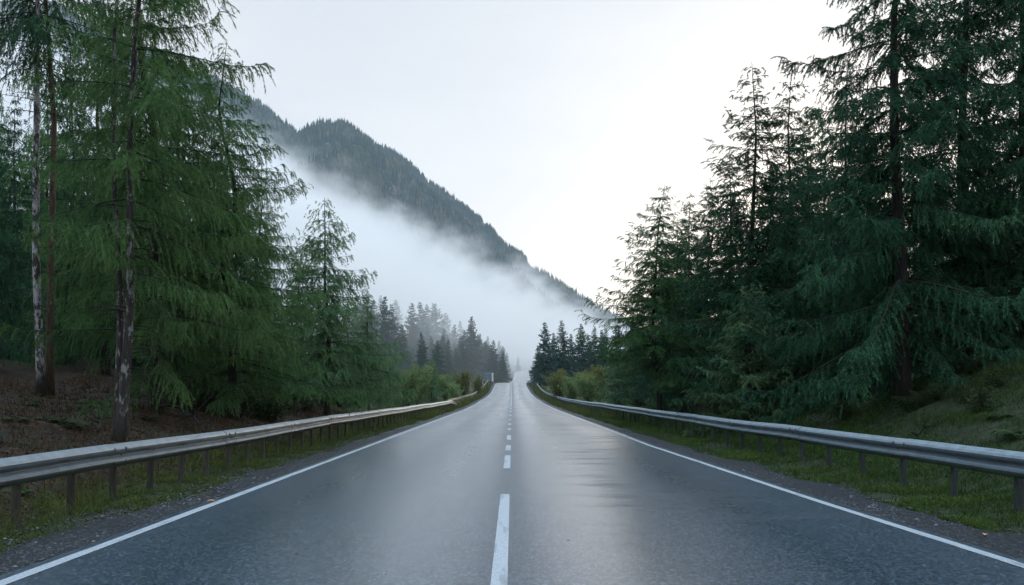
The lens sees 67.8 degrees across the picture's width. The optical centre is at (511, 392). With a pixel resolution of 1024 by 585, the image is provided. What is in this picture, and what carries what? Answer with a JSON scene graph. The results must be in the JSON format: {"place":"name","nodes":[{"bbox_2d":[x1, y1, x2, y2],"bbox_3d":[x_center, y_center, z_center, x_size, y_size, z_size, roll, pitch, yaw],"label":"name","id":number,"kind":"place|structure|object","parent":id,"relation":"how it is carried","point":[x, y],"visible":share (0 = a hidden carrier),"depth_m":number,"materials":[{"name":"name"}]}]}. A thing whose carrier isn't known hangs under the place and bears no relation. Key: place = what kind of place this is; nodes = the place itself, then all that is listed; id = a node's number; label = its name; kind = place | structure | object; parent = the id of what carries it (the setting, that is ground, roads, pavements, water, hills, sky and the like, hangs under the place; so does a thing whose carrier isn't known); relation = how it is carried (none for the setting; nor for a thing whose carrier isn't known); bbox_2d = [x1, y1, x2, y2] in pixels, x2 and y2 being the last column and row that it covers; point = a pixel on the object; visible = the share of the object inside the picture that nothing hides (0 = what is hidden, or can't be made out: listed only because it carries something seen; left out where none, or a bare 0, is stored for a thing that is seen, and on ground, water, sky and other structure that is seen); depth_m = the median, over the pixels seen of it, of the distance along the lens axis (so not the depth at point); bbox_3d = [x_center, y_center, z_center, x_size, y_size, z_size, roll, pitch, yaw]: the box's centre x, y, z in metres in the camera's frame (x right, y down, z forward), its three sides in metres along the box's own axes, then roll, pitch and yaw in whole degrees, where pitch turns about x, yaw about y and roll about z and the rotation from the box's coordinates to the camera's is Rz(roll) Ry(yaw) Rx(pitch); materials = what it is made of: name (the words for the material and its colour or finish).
{"place":"outdoors","nodes":[
{"label":"outdoors","id":0,"kind":"place"},
{"bbox_2d":[0,405,448,554],"bbox_3d":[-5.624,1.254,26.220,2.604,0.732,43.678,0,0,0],"label":"grass","id":1,"kind":"structure","parent":0,"point":[214,480],"depth_m":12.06,"materials":[{"name":"green plant"}]},
{"bbox_2d":[0,378,512,575],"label":"gravel path","id":2,"kind":"structure","parent":0,"point":[90,535],"depth_m":8.47,"materials":[{"name":"grey gravel"}]},
{"bbox_2d":[0,1,625,359],"bbox_3d":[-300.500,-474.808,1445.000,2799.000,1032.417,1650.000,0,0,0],"label":"mountain","id":3,"kind":"structure","parent":0,"point":[310,175],"depth_m":1229.35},
{"bbox_2d":[11,49,649,357],"bbox_3d":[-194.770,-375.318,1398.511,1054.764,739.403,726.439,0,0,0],"label":"forest","id":4,"kind":"object","parent":3,"relation":"on","point":[406,170],"visible":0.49,"depth_m":1352.05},
{"bbox_2d":[0,0,1019,326],"label":"sky","id":5,"kind":"structure","parent":0,"point":[557,122],"materials":[{"name":"white"}]},
{"bbox_2d":[0,371,1023,584],"bbox_3d":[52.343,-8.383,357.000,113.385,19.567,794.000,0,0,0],"label":"road","id":6,"kind":"structure","parent":0,"point":[514,481],"depth_m":7.83,"materials":[{"name":"grey asphalt"}]},
{"bbox_2d":[0,338,1023,547],"bbox_3d":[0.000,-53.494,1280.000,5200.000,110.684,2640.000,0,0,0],"label":"ground","id":7,"kind":"structure","parent":0,"point":[22,374],"depth_m":15.36,"materials":[{"name":"brown soil"}]},
{"bbox_2d":[0,90,30,322],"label":"forest conifer","id":8,"kind":"object","parent":7,"relation":"on","point":[2,146],"visible":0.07,"depth_m":42.28,"materials":[{"name":"green plant"}]},
{"bbox_2d":[0,126,46,370],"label":"forest conifer","id":9,"kind":"object","parent":7,"relation":"on","point":[12,283],"visible":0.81,"depth_m":22.20,"materials":[{"name":"green plant"}]},
{"bbox_2d":[12,134,55,296],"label":"forest conifer","id":10,"kind":"object","parent":7,"relation":"on","point":[29,157],"visible":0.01,"depth_m":45.88,"materials":[{"name":"green plant"}]},
{"bbox_2d":[0,98,68,362],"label":"forest conifer","id":11,"kind":"object","parent":7,"relation":"on","point":[16,152],"visible":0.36,"depth_m":26.95,"materials":[{"name":"green plant"}]},
{"bbox_2d":[0,82,94,344],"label":"forest conifer","id":12,"kind":"object","parent":7,"relation":"on","point":[46,187],"visible":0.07,"depth_m":35.51,"materials":[{"name":"green plant"}]},
{"bbox_2d":[0,0,131,396],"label":"pine tree","id":13,"kind":"object","parent":7,"relation":"on","point":[40,379],"visible":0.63,"depth_m":19.33,"materials":[{"name":"plant"}]},
{"bbox_2d":[0,55,137,365],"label":"forest conifer","id":14,"kind":"object","parent":7,"relation":"on","point":[65,195],"visible":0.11,"depth_m":28.89,"materials":[{"name":"green plant"}]},
{"bbox_2d":[0,0,158,395],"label":"pine tree","id":15,"kind":"object","parent":7,"relation":"on","point":[49,357],"visible":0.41,"depth_m":19.80,"materials":[{"name":"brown plant"}]},
{"bbox_2d":[0,0,190,375],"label":"weeping spruce","id":16,"kind":"object","parent":7,"relation":"on","point":[90,220],"visible":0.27,"depth_m":25.96,"materials":[{"name":"green plant"}]},
{"bbox_2d":[77,72,208,371],"bbox_3d":[-14.784,-6.273,30.810,5.472,13.872,4.898,0,0,-42],"label":"forest conifer","id":17,"kind":"object","parent":7,"relation":"on","point":[113,364],"visible":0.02,"depth_m":30.77,"materials":[{"name":"green plant"}]},
{"bbox_2d":[2,0,294,441],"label":"weeping spruce","id":18,"kind":"object","parent":7,"relation":"on","point":[125,326],"visible":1,"depth_m":14.58,"materials":[{"name":"green plant"}]},
{"bbox_2d":[0,0,306,422],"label":"weeping spruce","id":19,"kind":"object","parent":7,"relation":"on","point":[162,316],"visible":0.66,"depth_m":18.14,"materials":[{"name":"green plant"}]},
{"bbox_2d":[111,69,239,377],"bbox_3d":[-14.771,-6.873,33.811,5.888,16.176,6.647,0,0,-4],"label":"forest conifer","id":20,"kind":"object","parent":7,"relation":"on","point":[189,220],"depth_m":33.77,"materials":[{"name":"green plant"}]},
{"bbox_2d":[163,384,197,407],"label":"shrub","id":21,"kind":"object","parent":7,"relation":"on","point":[179,398],"visible":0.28,"depth_m":20.31,"materials":[{"name":"green plant"}]},
{"bbox_2d":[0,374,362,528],"bbox_3d":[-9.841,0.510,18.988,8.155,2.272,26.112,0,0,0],"label":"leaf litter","id":22,"kind":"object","parent":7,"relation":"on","point":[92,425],"visible":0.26,"depth_m":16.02,"materials":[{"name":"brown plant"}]},
{"bbox_2d":[159,376,213,432],"bbox_3d":[-7.551,0.414,17.737,1.281,1.571,2.334,0,0,-24],"label":"fallen branch","id":23,"kind":"object","parent":7,"relation":"on","point":[179,407],"visible":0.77,"depth_m":18.11,"materials":[{"name":"brown wood"}]},
{"bbox_2d":[0,372,386,516],"bbox_3d":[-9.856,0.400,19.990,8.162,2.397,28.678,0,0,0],"label":"grass","id":24,"kind":"structure","parent":7,"relation":"on","point":[134,406],"depth_m":17.78,"materials":[{"name":"green plant"}]},
{"bbox_2d":[171,379,232,411],"bbox_3d":[-8.720,0.110,21.422,1.871,1.004,1.450,0,0,-19],"label":"shrub","id":25,"kind":"object","parent":7,"relation":"on","point":[201,402],"visible":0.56,"depth_m":21.23,"materials":[{"name":"green plant"}]},
{"bbox_2d":[0,400,456,531],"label":"guard rail","id":26,"kind":"object","parent":7,"relation":"on","point":[16,472],"visible":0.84,"depth_m":11.31,"materials":[{"name":"metal"}]},
{"bbox_2d":[185,163,273,372],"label":"forest conifer","id":27,"kind":"object","parent":7,"relation":"on","point":[235,271],"visible":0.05,"depth_m":37.89,"materials":[{"name":"green plant"}]},
{"bbox_2d":[216,382,263,418],"bbox_3d":[-8.113,0.225,22.629,1.672,1.222,1.512,0,0,36],"label":"shrub","id":28,"kind":"object","parent":7,"relation":"on","point":[250,402],"visible":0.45,"depth_m":22.50,"materials":[{"name":"green plant"}]},
{"bbox_2d":[186,161,310,401],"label":"weeping spruce","id":29,"kind":"object","parent":7,"relation":"on","point":[274,239],"visible":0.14,"depth_m":29.79,"materials":[{"name":"green plant"}]},
{"bbox_2d":[130,43,371,421],"bbox_3d":[-7.721,-4.349,21.786,5.896,10.853,6.851,0,0,-44],"label":"weeping spruce","id":30,"kind":"object","parent":7,"relation":"on","point":[233,401],"visible":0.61,"depth_m":21.21,"materials":[{"name":"green plant"}]},
{"bbox_2d":[247,396,293,419],"bbox_3d":[-7.944,0.490,24.371,1.457,0.939,1.458,0,0,-43],"label":"shrub","id":31,"kind":"object","parent":7,"relation":"on","point":[259,410],"visible":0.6,"depth_m":24.09,"materials":[{"name":"green plant"}]},
{"bbox_2d":[251,391,311,421],"bbox_3d":[-7.621,0.483,24.592,1.768,1.140,1.770,0,0,-42],"label":"shrub","id":32,"kind":"object","parent":7,"relation":"on","point":[263,399],"visible":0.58,"depth_m":24.27,"materials":[{"name":"green plant"}]},
{"bbox_2d":[261,254,336,399],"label":"young spruce","id":33,"kind":"object","parent":7,"relation":"on","point":[292,286],"visible":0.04,"depth_m":35.23,"materials":[{"name":"green plant"}]},
{"bbox_2d":[242,198,418,415],"bbox_3d":[-7.048,-3.146,29.470,6.696,8.773,5.726,0,0,-29],"label":"young spruce","id":34,"kind":"object","parent":7,"relation":"on","point":[328,324],"visible":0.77,"depth_m":29.40,"materials":[{"name":"green plant"}]},
{"bbox_2d":[324,373,371,406],"bbox_3d":[-7.879,-0.111,36.188,2.466,1.707,3.182,0,0,-30],"label":"shrub","id":35,"kind":"object","parent":7,"relation":"on","point":[338,404],"visible":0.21,"depth_m":35.95,"materials":[{"name":"green plant"}]},
{"bbox_2d":[330,307,370,383],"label":"young spruce","id":36,"kind":"object","parent":7,"relation":"on","point":[351,338],"visible":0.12,"depth_m":45.87,"materials":[{"name":"green plant"}]},
{"bbox_2d":[349,294,380,361],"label":"spruce tree","id":37,"kind":"object","parent":7,"relation":"on","point":[364,310],"visible":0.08,"depth_m":234.04,"materials":[{"name":"green plant"}]},
{"bbox_2d":[337,296,405,410],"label":"young spruce","id":38,"kind":"object","parent":7,"relation":"on","point":[365,329],"visible":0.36,"depth_m":38.37,"materials":[{"name":"green plant"}]},
{"bbox_2d":[368,296,403,374],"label":"spruce tree","id":39,"kind":"object","parent":7,"relation":"on","point":[386,324],"visible":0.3,"depth_m":204.42,"materials":[{"name":"green plant"}]},
{"bbox_2d":[377,357,411,406],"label":"young conifer","id":40,"kind":"object","parent":7,"relation":"on","point":[397,402],"visible":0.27,"depth_m":52.03,"materials":[{"name":"green plant"}]},
{"bbox_2d":[388,305,410,371],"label":"spruce tree","id":41,"kind":"object","parent":7,"relation":"on","point":[395,330],"visible":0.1,"depth_m":224.77,"materials":[{"name":"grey plant"}]},
{"bbox_2d":[394,325,411,372],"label":"spruce tree","id":42,"kind":"object","parent":7,"relation":"on","point":[402,338],"visible":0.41,"depth_m":214.54,"materials":[{"name":"green plant"}]},
{"bbox_2d":[397,366,429,406],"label":"leafy bush","id":43,"kind":"object","parent":7,"relation":"on","point":[413,378],"visible":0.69,"depth_m":61.53,"materials":[{"name":"green plant"}]},
{"bbox_2d":[400,303,426,358],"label":"spruce tree","id":44,"kind":"object","parent":7,"relation":"on","point":[412,331],"visible":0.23,"depth_m":269.21,"materials":[{"name":"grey plant"}]},
{"bbox_2d":[409,332,428,370],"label":"spruce tree","id":45,"kind":"object","parent":7,"relation":"on","point":[421,360],"visible":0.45,"depth_m":189.56,"materials":[{"name":"green plant"}]},
{"bbox_2d":[402,363,436,404],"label":"leafy bush","id":46,"kind":"object","parent":7,"relation":"on","point":[424,390],"visible":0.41,"depth_m":73.94,"materials":[{"name":"green plant"}]},
{"bbox_2d":[414,302,428,341],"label":"spruce tree","id":47,"kind":"object","parent":7,"relation":"on","point":[420,323],"visible":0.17,"depth_m":299.38,"materials":[{"name":"grey plant"}]},
{"bbox_2d":[421,358,446,403],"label":"young conifer","id":48,"kind":"object","parent":7,"relation":"on","point":[432,390],"visible":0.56,"depth_m":79.75,"materials":[{"name":"green plant"}]},
{"bbox_2d":[428,303,450,344],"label":"spruce tree","id":49,"kind":"object","parent":7,"relation":"on","point":[437,329],"visible":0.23,"depth_m":329.33,"materials":[{"name":"grey plant"}]},
{"bbox_2d":[429,341,449,377],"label":"spruce tree","id":50,"kind":"object","parent":7,"relation":"on","point":[439,363],"visible":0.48,"depth_m":199.67,"materials":[{"name":"green plant"}]},
{"bbox_2d":[434,374,460,400],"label":"leafy bush","id":51,"kind":"object","parent":7,"relation":"on","point":[443,387],"visible":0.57,"depth_m":95.62,"materials":[{"name":"green plant"}]},
{"bbox_2d":[441,339,458,376],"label":"spruce tree","id":52,"kind":"object","parent":7,"relation":"on","point":[448,349],"visible":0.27,"depth_m":229.74,"materials":[{"name":"green plant"}]},
{"bbox_2d":[444,382,464,400],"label":"leafy bush","id":53,"kind":"object","parent":7,"relation":"on","point":[452,393],"visible":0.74,"depth_m":91.81,"materials":[{"name":"green plant"}]},
{"bbox_2d":[451,348,464,377],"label":"spruce tree","id":54,"kind":"object","parent":7,"relation":"on","point":[455,357],"visible":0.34,"depth_m":232.19,"materials":[{"name":"green plant"}]},
{"bbox_2d":[451,370,473,398],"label":"leafy bush","id":55,"kind":"object","parent":7,"relation":"on","point":[463,382],"visible":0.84,"depth_m":111.61,"materials":[{"name":"green plant"}]},
{"bbox_2d":[457,336,474,382],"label":"spruce tree","id":56,"kind":"object","parent":7,"relation":"on","point":[463,352],"visible":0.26,"depth_m":239.67,"materials":[{"name":"green plant"}]},
{"bbox_2d":[460,317,484,383],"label":"spruce tree","id":57,"kind":"object","parent":7,"relation":"on","point":[476,356],"visible":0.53,"depth_m":254.40,"materials":[{"name":"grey plant"}]},
{"bbox_2d":[470,374,484,393],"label":"leafy bush","id":58,"kind":"object","parent":7,"relation":"on","point":[477,383],"visible":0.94,"depth_m":134.57,"materials":[{"name":"green plant"}]},
{"bbox_2d":[482,340,503,382],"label":"spruce tree","id":59,"kind":"object","parent":7,"relation":"on","point":[492,366],"visible":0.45,"depth_m":246.02,"materials":[{"name":"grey plant"}]},
{"bbox_2d":[494,351,511,382],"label":"spruce tree","id":60,"kind":"object","parent":7,"relation":"on","point":[501,375],"visible":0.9,"depth_m":237.14,"materials":[{"name":"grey plant"}]},
{"bbox_2d":[372,382,646,419],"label":"grass","id":61,"kind":"structure","parent":7,"relation":"on","point":[538,392],"depth_m":63.75,"materials":[{"name":"green plant"}]},
{"bbox_2d":[0,427,1022,575],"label":"gravel","id":62,"kind":"structure","parent":7,"relation":"on","point":[217,496],"depth_m":9.63,"materials":[{"name":"grey gravel"}]},
{"bbox_2d":[527,322,559,384],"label":"spruce tree","id":63,"kind":"object","parent":7,"relation":"on","point":[542,368],"visible":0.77,"depth_m":177.31,"materials":[{"name":"green plant"}]},
{"bbox_2d":[541,368,571,397],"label":"leafy bush","id":64,"kind":"object","parent":7,"relation":"on","point":[557,379],"visible":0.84,"depth_m":99.36,"materials":[{"name":"green plant"}]},
{"bbox_2d":[550,322,578,382],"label":"spruce tree","id":65,"kind":"object","parent":7,"relation":"on","point":[563,357],"visible":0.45,"depth_m":185.51,"materials":[{"name":"green plant"}]},
{"bbox_2d":[557,376,580,398],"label":"leafy bush","id":66,"kind":"object","parent":7,"relation":"on","point":[571,391],"visible":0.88,"depth_m":91.72,"materials":[{"name":"green plant"}]},
{"bbox_2d":[572,324,591,378],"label":"spruce tree","id":67,"kind":"object","parent":7,"relation":"on","point":[581,363],"visible":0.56,"depth_m":195.44,"materials":[{"name":"green plant"}]},
{"bbox_2d":[571,373,606,401],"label":"leafy bush","id":68,"kind":"object","parent":7,"relation":"on","point":[588,392],"visible":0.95,"depth_m":77.70,"materials":[{"name":"green plant"}]},
{"bbox_2d":[586,326,600,378],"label":"spruce tree","id":69,"kind":"object","parent":7,"relation":"on","point":[593,358],"visible":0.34,"depth_m":205.44,"materials":[{"name":"green plant"}]},
{"bbox_2d":[577,364,612,402],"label":"leafy bush","id":70,"kind":"object","parent":7,"relation":"on","point":[599,372],"visible":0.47,"depth_m":87.44,"materials":[{"name":"green plant"}]},
{"bbox_2d":[602,325,626,379],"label":"spruce tree","id":71,"kind":"object","parent":7,"relation":"on","point":[616,333],"visible":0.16,"depth_m":189.71,"materials":[{"name":"green plant"}]},
{"bbox_2d":[592,349,645,407],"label":"young conifer","id":72,"kind":"object","parent":7,"relation":"on","point":[612,387],"visible":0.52,"depth_m":55.78,"materials":[{"name":"green plant"}]},
{"bbox_2d":[610,279,646,398],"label":"forest conifer","id":73,"kind":"object","parent":7,"relation":"on","point":[630,330],"visible":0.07,"depth_m":79.82,"materials":[{"name":"green plant"}]},
{"bbox_2d":[574,185,732,420],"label":"fir tree","id":74,"kind":"object","parent":7,"relation":"on","point":[653,303],"visible":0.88,"depth_m":33.64,"materials":[{"name":"green plant"}]},
{"bbox_2d":[601,220,708,407],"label":"fir tree","id":75,"kind":"object","parent":7,"relation":"on","point":[627,382],"visible":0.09,"depth_m":44.02,"materials":[{"name":"green plant"}]},
{"bbox_2d":[642,373,677,410],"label":"young conifer","id":76,"kind":"object","parent":7,"relation":"on","point":[663,407],"visible":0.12,"depth_m":40.68,"materials":[{"name":"green plant"}]},
{"bbox_2d":[617,193,725,408],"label":"fir tree","id":77,"kind":"object","parent":7,"relation":"on","point":[645,391],"visible":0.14,"depth_m":40.10,"materials":[{"name":"green plant"}]},
{"bbox_2d":[641,178,755,407],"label":"fir tree","id":78,"kind":"object","parent":7,"relation":"on","point":[667,393],"visible":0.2,"depth_m":37.81,"materials":[{"name":"green plant"}]},
{"bbox_2d":[654,153,799,404],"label":"fir tree","id":79,"kind":"object","parent":7,"relation":"on","point":[688,306],"visible":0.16,"depth_m":35.78,"materials":[{"name":"green plant"}]},
{"bbox_2d":[680,283,812,436],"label":"fir tree","id":80,"kind":"object","parent":7,"relation":"on","point":[745,376],"visible":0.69,"depth_m":24.37,"materials":[{"name":"green plant"}]},
{"bbox_2d":[680,158,813,389],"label":"fir tree","id":81,"kind":"object","parent":7,"relation":"on","point":[757,238],"visible":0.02,"depth_m":36.80,"materials":[{"name":"green plant"}]},
{"bbox_2d":[646,67,882,421],"bbox_3d":[8.866,-4.933,26.550,8.053,13.524,8.905,0,0,33],"label":"fir tree","id":82,"kind":"object","parent":7,"relation":"on","point":[754,274],"visible":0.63,"depth_m":26.47,"materials":[{"name":"green plant"}]},
{"bbox_2d":[706,115,842,403],"bbox_3d":[12.789,-5.873,34.398,7.755,12.976,8.630,0,0,25],"label":"fir tree","id":83,"kind":"object","parent":7,"relation":"on","point":[816,141],"visible":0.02,"depth_m":33.82,"materials":[{"name":"green plant"}]},
{"bbox_2d":[701,67,853,405],"bbox_3d":[11.165,-5.989,31.458,8.160,14.645,7.379,0,0,-38],"label":"fir tree","id":84,"kind":"object","parent":7,"relation":"on","point":[787,142],"visible":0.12,"depth_m":30.89,"materials":[{"name":"green plant"}]},
{"bbox_2d":[537,382,1023,511],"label":"guard rail","id":85,"kind":"object","parent":7,"relation":"on","point":[1001,462],"visible":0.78,"depth_m":12.35,"materials":[{"name":"grey metal"}]},
{"bbox_2d":[823,398,857,421],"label":"shrub","id":86,"kind":"object","parent":7,"relation":"on","point":[838,406],"visible":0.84,"depth_m":19.89,"materials":[{"name":"green plant"}]},
{"bbox_2d":[670,346,1023,504],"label":"grass","id":87,"kind":"structure","parent":7,"relation":"on","point":[882,400],"depth_m":16.12,"materials":[{"name":"green plant"}]},
{"bbox_2d":[771,53,933,409],"bbox_3d":[11.033,-5.020,25.026,5.540,12.510,5.598,0,0,33],"label":"spruce tree","id":88,"kind":"object","parent":7,"relation":"on","point":[822,228],"visible":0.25,"depth_m":25.02,"materials":[{"name":"green plant"}]},
{"bbox_2d":[785,110,931,367],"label":"fir tree","id":89,"kind":"object","parent":7,"relation":"on","point":[849,214],"visible":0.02,"depth_m":32.92,"materials":[{"name":"green plant"}]},
{"bbox_2d":[717,0,1023,425],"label":"spruce tree","id":90,"kind":"object","parent":7,"relation":"on","point":[878,234],"visible":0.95,"depth_m":18.48,"materials":[{"name":"green plant"}]},
{"bbox_2d":[787,0,1023,400],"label":"spruce tree","id":91,"kind":"object","parent":7,"relation":"on","point":[1003,196],"visible":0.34,"depth_m":20.58,"materials":[{"name":"green plant"}]},
{"bbox_2d":[890,394,925,412],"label":"shrub","id":92,"kind":"object","parent":7,"relation":"on","point":[906,403],"visible":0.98,"depth_m":17.28,"materials":[{"name":"green plant"}]},
{"bbox_2d":[872,147,978,368],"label":"forest conifer","id":93,"kind":"object","parent":7,"relation":"on","point":[921,265],"visible":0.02,"depth_m":29.91,"materials":[{"name":"green plant"}]},
{"bbox_2d":[909,390,941,408],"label":"shrub","id":94,"kind":"object","parent":7,"relation":"on","point":[924,399],"visible":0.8,"depth_m":17.29,"materials":[{"name":"green plant"}]},
{"bbox_2d":[868,0,1023,386],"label":"spruce tree","id":95,"kind":"object","parent":7,"relation":"on","point":[1013,167],"visible":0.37,"depth_m":20.33,"materials":[{"name":"green plant"}]},
{"bbox_2d":[937,358,970,375],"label":"shrub","id":96,"kind":"object","parent":7,"relation":"on","point":[954,366],"visible":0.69,"depth_m":18.94,"materials":[{"name":"green plant"}]},
{"bbox_2d":[947,385,998,413],"bbox_3d":[8.892,0.153,14.727,0.904,0.636,0.905,0,0,32],"label":"shrub","id":97,"kind":"object","parent":7,"relation":"on","point":[979,404],"visible":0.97,"depth_m":14.65,"materials":[{"name":"green plant"}]},
{"bbox_2d":[937,123,1019,358],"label":"forest conifer","id":98,"kind":"object","parent":7,"relation":"on","point":[974,189],"visible":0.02,"depth_m":27.67,"materials":[{"name":"green plant"}]},
{"bbox_2d":[964,355,993,373],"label":"shrub","id":99,"kind":"object","parent":7,"relation":"on","point":[978,364],"visible":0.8,"depth_m":18.45,"materials":[{"name":"green plant"}]},
{"bbox_2d":[973,367,1020,388],"bbox_3d":[10.323,-0.285,16.187,0.817,0.522,1.054,0,0,-1],"label":"shrub","id":100,"kind":"object","parent":7,"relation":"on","point":[995,381],"visible":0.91,"depth_m":16.16,"materials":[{"name":"green plant"}]},
{"bbox_2d":[526,380,1023,559],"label":"gravel path","id":101,"kind":"structure","parent":0,"point":[1006,544],"depth_m":9.98,"materials":[{"name":"grey gravel"}]},
{"bbox_2d":[580,400,1023,534],"bbox_3d":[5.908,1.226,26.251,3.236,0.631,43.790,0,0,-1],"label":"grass","id":102,"kind":"structure","parent":0,"point":[912,502],"depth_m":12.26,"materials":[{"name":"green plant"}]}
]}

